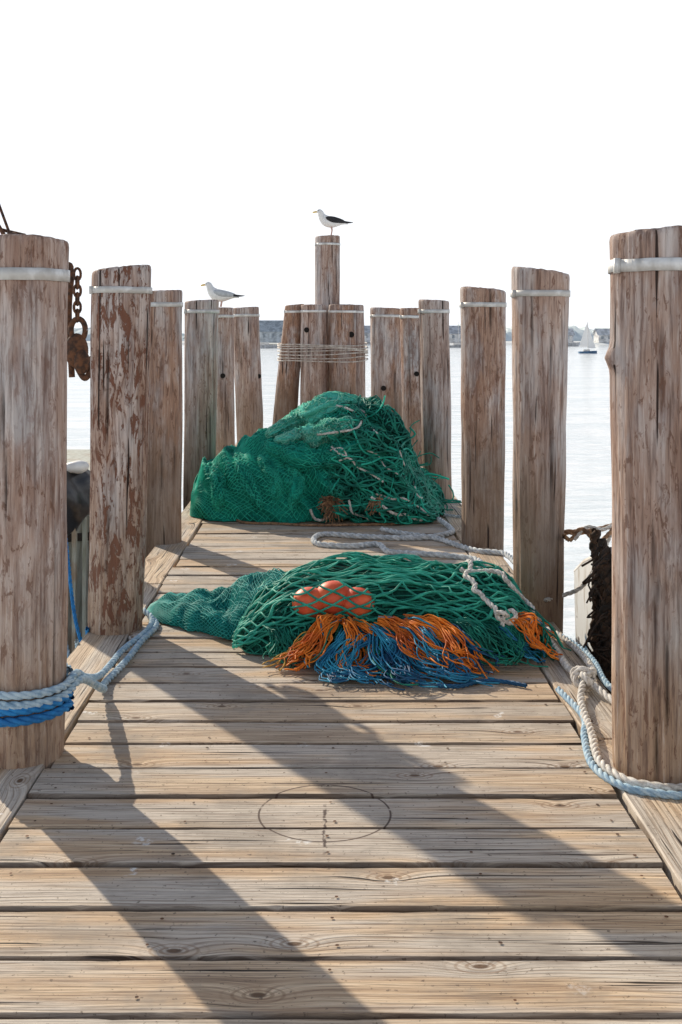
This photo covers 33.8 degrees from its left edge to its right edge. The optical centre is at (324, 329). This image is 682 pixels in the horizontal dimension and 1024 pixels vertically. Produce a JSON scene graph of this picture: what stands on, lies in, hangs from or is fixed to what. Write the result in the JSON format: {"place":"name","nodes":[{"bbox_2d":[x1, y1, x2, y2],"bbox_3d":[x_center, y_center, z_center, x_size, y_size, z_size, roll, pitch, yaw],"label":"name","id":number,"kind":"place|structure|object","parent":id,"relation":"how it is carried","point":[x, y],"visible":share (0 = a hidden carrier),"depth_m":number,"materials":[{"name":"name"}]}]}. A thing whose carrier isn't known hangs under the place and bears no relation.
{"place":"outdoors","nodes":[
{"label":"outdoors","id":0,"kind":"place"},
{"bbox_2d":[67,331,611,641],"bbox_3d":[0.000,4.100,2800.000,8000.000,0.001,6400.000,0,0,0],"label":"water","id":1,"kind":"structure","parent":0,"point":[588,498],"depth_m":44.82,"materials":[{"name":"white liquid"}]},
{"bbox_2d":[0,234,69,769],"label":"wooden piling","id":2,"kind":"object","parent":1,"relation":"in","point":[34,275],"visible":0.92,"depth_m":4.10,"materials":[{"name":"brown wood"}]},
{"bbox_2d":[0,205,89,653],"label":"fishing trawler","id":3,"kind":"object","parent":1,"relation":"on","point":[78,477],"visible":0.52,"depth_m":7.60,"materials":[{"name":"paint"}]},
{"bbox_2d":[87,265,151,635],"bbox_3d":[-1.117,2.076,5.998,0.385,4.849,0.338,0,0,0],"label":"wooden piling","id":4,"kind":"object","parent":1,"relation":"in","point":[120,346],"visible":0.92,"depth_m":5.87,"materials":[{"name":"brown wood"}]},
{"bbox_2d":[67,538,88,657],"bbox_3d":[-1.448,1.613,6.468,0.144,0.800,1.589,0,0,-18],"label":"hanging rope","id":5,"kind":"object","parent":4,"relation":"attached to","point":[79,639],"visible":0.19,"depth_m":6.50,"materials":[{"name":"blue fabric"}]},
{"bbox_2d":[145,290,182,558],"bbox_3d":[-1.222,2.099,8.459,0.310,4.802,0.288,0,0,0],"label":"wooden piling","id":6,"kind":"object","parent":1,"relation":"in","point":[164,472],"visible":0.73,"depth_m":8.35,"materials":[{"name":"brown wood"}]},
{"bbox_2d":[183,299,218,509],"bbox_3d":[-1.198,2.105,10.703,0.380,4.790,0.338,0,0,0],"label":"wooden piling","id":7,"kind":"object","parent":1,"relation":"in","point":[200,364],"visible":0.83,"depth_m":10.57,"materials":[{"name":"brown wood"}]},
{"bbox_2d":[216,307,234,455],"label":"wooden piling","id":8,"kind":"object","parent":1,"relation":"in","point":[225,426],"visible":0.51,"depth_m":13.46,"materials":[{"name":"brown wood"}]},
{"bbox_2d":[201,282,244,306],"bbox_3d":[-1.238,-0.430,13.600,0.538,0.309,0.175,0,0,0],"label":"seagull","id":9,"kind":"object","parent":8,"relation":"on","point":[220,295],"visible":0.99,"depth_m":13.55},
{"bbox_2d":[233,307,262,443],"bbox_3d":[-0.987,2.093,15.100,0.534,4.814,0.388,0,0,0],"label":"wooden piling","id":10,"kind":"object","parent":1,"relation":"in","point":[248,389],"visible":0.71,"depth_m":14.94,"materials":[{"name":"brown wood"}]},
{"bbox_2d":[260,342,279,347],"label":"distant boat","id":11,"kind":"object","parent":1,"relation":"on","point":[264,345],"visible":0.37,"depth_m":249.34,"materials":[{"name":"white paint"}]},
{"bbox_2d":[272,304,303,423],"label":"wooden piling","id":12,"kind":"object","parent":1,"relation":"in","point":[287,390],"visible":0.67,"depth_m":16.89,"materials":[{"name":"brown wood"}]},
{"bbox_2d":[277,342,367,362],"bbox_3d":[-0.030,0.330,17.120,1.387,0.313,1.018,0,0,0],"label":"wire rope wrap","id":13,"kind":"object","parent":12,"relation":"attached to","point":[365,351],"visible":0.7,"depth_m":16.64,"materials":[{"name":"grey metal"}]},
{"bbox_2d":[300,304,326,404],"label":"wooden piling","id":14,"kind":"object","parent":1,"relation":"in","point":[313,380],"visible":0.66,"depth_m":16.73,"materials":[{"name":"brown wood"}]},
{"bbox_2d":[315,235,339,391],"bbox_3d":[0.053,1.520,17.350,0.420,5.959,0.425,0,0,0],"label":"wooden piling","id":15,"kind":"object","parent":1,"relation":"in","point":[327,270],"visible":0.33,"depth_m":17.18,"materials":[{"name":"brown wood"}]},
{"bbox_2d":[313,209,352,234],"bbox_3d":[0.126,-1.659,17.300,0.628,0.406,0.206,0,0,0],"label":"seagull","id":16,"kind":"object","parent":15,"relation":"on","point":[331,222],"visible":1,"depth_m":17.24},
{"bbox_2d":[328,304,355,394],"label":"wooden piling","id":17,"kind":"object","parent":1,"relation":"in","point":[341,324],"visible":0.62,"depth_m":16.76,"materials":[{"name":"brown wood"}]},
{"bbox_2d":[74,324,609,340],"bbox_3d":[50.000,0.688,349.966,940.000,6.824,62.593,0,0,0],"label":"distant treeline","id":18,"kind":"object","parent":1,"relation":"on","point":[578,332],"visible":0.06,"depth_m":327.62,"materials":[{"name":"plant"}]},
{"bbox_2d":[356,305,364,396],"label":"wooden piling","id":19,"kind":"object","parent":1,"relation":"in","point":[360,367],"visible":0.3,"depth_m":17.08,"materials":[{"name":"brown wood"}]},
{"bbox_2d":[370,307,401,417],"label":"wooden piling","id":20,"kind":"object","parent":1,"relation":"in","point":[385,345],"visible":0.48,"depth_m":14.82,"materials":[{"name":"brown wood"}]},
{"bbox_2d":[400,308,422,463],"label":"wooden piling","id":21,"kind":"object","parent":1,"relation":"in","point":[410,361],"visible":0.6,"depth_m":13.27,"materials":[{"name":"brown wood"}]},
{"bbox_2d":[418,299,451,500],"bbox_3d":[1.070,2.106,10.605,0.383,4.789,0.304,0,0,0],"label":"wooden piling","id":22,"kind":"object","parent":1,"relation":"in","point":[435,384],"visible":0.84,"depth_m":10.48,"materials":[{"name":"brown wood"}]},
{"bbox_2d":[450,322,460,347],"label":"distant boat","id":23,"kind":"object","parent":1,"relation":"on","point":[456,345],"visible":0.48,"depth_m":259.60,"materials":[{"name":"white paint"}]},
{"bbox_2d":[459,286,506,557],"bbox_3d":[1.178,2.088,8.361,0.347,4.824,0.358,0,0,0],"label":"wooden piling","id":24,"kind":"object","parent":1,"relation":"in","point":[483,341],"visible":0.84,"depth_m":8.22,"materials":[{"name":"brown wood"}]},
{"bbox_2d":[510,266,569,632],"bbox_3d":[1.198,2.073,6.252,0.328,4.853,0.331,0,0,0],"label":"wooden piling","id":25,"kind":"object","parent":1,"relation":"in","point":[540,307],"visible":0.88,"depth_m":6.12,"materials":[{"name":"brown wood"}]},
{"bbox_2d":[543,523,611,601],"bbox_3d":[1.439,1.249,6.210,0.495,0.475,0.236,0,0,0],"label":"hanging rope","id":26,"kind":"object","parent":25,"relation":"attached to","point":[578,532],"visible":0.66,"depth_m":6.19,"materials":[{"name":"fabric"}]},
{"bbox_2d":[568,342,578,345],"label":"distant boat","id":27,"kind":"object","parent":1,"relation":"on","point":[573,344],"visible":0.17,"depth_m":279.26,"materials":[{"name":"white paint"}]},
{"bbox_2d":[578,323,596,352],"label":"sailboat","id":28,"kind":"object","parent":1,"relation":"on","point":[586,339],"visible":0.81,"depth_m":196.07,"materials":[{"name":"white fabric"}]},
{"bbox_2d":[574,528,611,695],"bbox_3d":[2.464,2.320,3.979,2.276,4.160,5.559,0,0,0],"label":"moored boat","id":29,"kind":"object","parent":1,"relation":"on","point":[593,616],"visible":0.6,"depth_m":5.98,"materials":[{"name":"white paint"}]},
{"bbox_2d":[605,225,681,783],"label":"wooden piling","id":30,"kind":"object","parent":1,"relation":"in","point":[643,357],"visible":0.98,"depth_m":3.95,"materials":[{"name":"brown wood"}]},
{"bbox_2d":[0,0,681,330],"label":"sky","id":31,"kind":"structure","parent":0,"point":[462,143],"materials":[{"name":"white"}]},
{"bbox_2d":[87,341,608,344],"bbox_3d":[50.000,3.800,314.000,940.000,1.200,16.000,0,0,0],"label":"distant shore","id":32,"kind":"structure","parent":0,"point":[507,343],"depth_m":309.26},
{"bbox_2d":[260,332,281,342],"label":"walls","id":33,"kind":"structure","parent":32,"relation":"on","point":[275,339],"depth_m":303.00,"materials":[{"name":"white paint"}]},
{"bbox_2d":[259,320,282,331],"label":"roof","id":34,"kind":"structure","parent":33,"relation":"on","point":[270,325],"depth_m":304.46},
{"bbox_2d":[263,333,281,337],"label":"windows","id":35,"kind":"structure","parent":33,"relation":"attached to","point":[264,335],"depth_m":302.94,"materials":[{"name":"glass"}]},
{"bbox_2d":[365,333,369,342],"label":"walls","id":36,"kind":"structure","parent":32,"relation":"on","point":[368,338],"depth_m":309.00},
{"bbox_2d":[364,326,369,332],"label":"roof","id":37,"kind":"structure","parent":36,"relation":"on","point":[366,329],"depth_m":310.24,"materials":[{"name":"grey"}]},
{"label":"walls","id":38,"kind":"object","parent":32,"relation":"on","visible":0},
{"bbox_2d":[568,328,574,334],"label":"roof","id":39,"kind":"structure","parent":38,"relation":"on","point":[570,331],"depth_m":312.49,"materials":[{"name":"grey"}]},
{"bbox_2d":[449,334,460,342],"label":"walls","id":40,"kind":"structure","parent":0,"point":[453,340],"depth_m":311.00,"materials":[{"name":"white paint"}]},
{"bbox_2d":[449,326,460,333],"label":"roof","id":41,"kind":"structure","parent":40,"relation":"on","point":[453,329],"depth_m":312.19,"materials":[{"name":"grey"}]},
{"bbox_2d":[594,330,609,342],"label":"walls","id":42,"kind":"structure","parent":0,"point":[597,338],"depth_m":311.00,"materials":[{"name":"white paint"}]},
{"bbox_2d":[592,328,609,334],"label":"roof","id":43,"kind":"structure","parent":42,"relation":"on","point":[602,331],"depth_m":312.49,"materials":[{"name":"grey"}]},
{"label":"dock beams","id":44,"kind":"object","parent":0,"visible":0},
{"bbox_2d":[0,442,681,1023],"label":"boardwalk deck","id":45,"kind":"structure","parent":44,"relation":"on","point":[552,882],"depth_m":3.46,"materials":[{"name":"brown wood"}]},
{"bbox_2d":[0,608,159,727],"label":"mooring rope","id":46,"kind":"object","parent":45,"relation":"on","point":[72,680],"visible":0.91,"depth_m":4.15,"materials":[{"name":"fabric"}]},
{"bbox_2d":[190,391,461,524],"bbox_3d":[0.079,1.073,10.076,2.505,1.078,2.022,0,0,0],"label":"green fishing net","id":47,"kind":"object","parent":45,"relation":"on","point":[328,456],"visible":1,"depth_m":9.34,"materials":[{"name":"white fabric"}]},
{"bbox_2d":[9,521,668,1000],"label":"deck nails","id":48,"kind":"object","parent":45,"relation":"on","point":[335,821],"visible":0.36,"depth_m":3.65,"materials":[{"name":"metal"}]},
{"bbox_2d":[147,551,570,690],"bbox_3d":[0.013,1.389,5.712,2.420,0.416,1.355,0,0,18],"label":"green fishing net","id":49,"kind":"object","parent":45,"relation":"on","point":[397,612],"visible":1,"depth_m":5.48,"materials":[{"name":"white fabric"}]},
{"bbox_2d":[236,513,512,566],"bbox_3d":[0.117,1.546,9.834,2.037,0.116,5.397,0,0,-5],"label":"loose deck rope","id":50,"kind":"object","parent":45,"relation":"on","point":[407,536],"visible":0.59,"depth_m":8.50,"materials":[{"name":"grey fabric"}]},
{"bbox_2d":[547,627,681,799],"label":"mooring rope","id":51,"kind":"object","parent":45,"relation":"on","point":[583,679],"visible":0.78,"depth_m":4.42,"materials":[{"name":"white fabric"}]}
]}

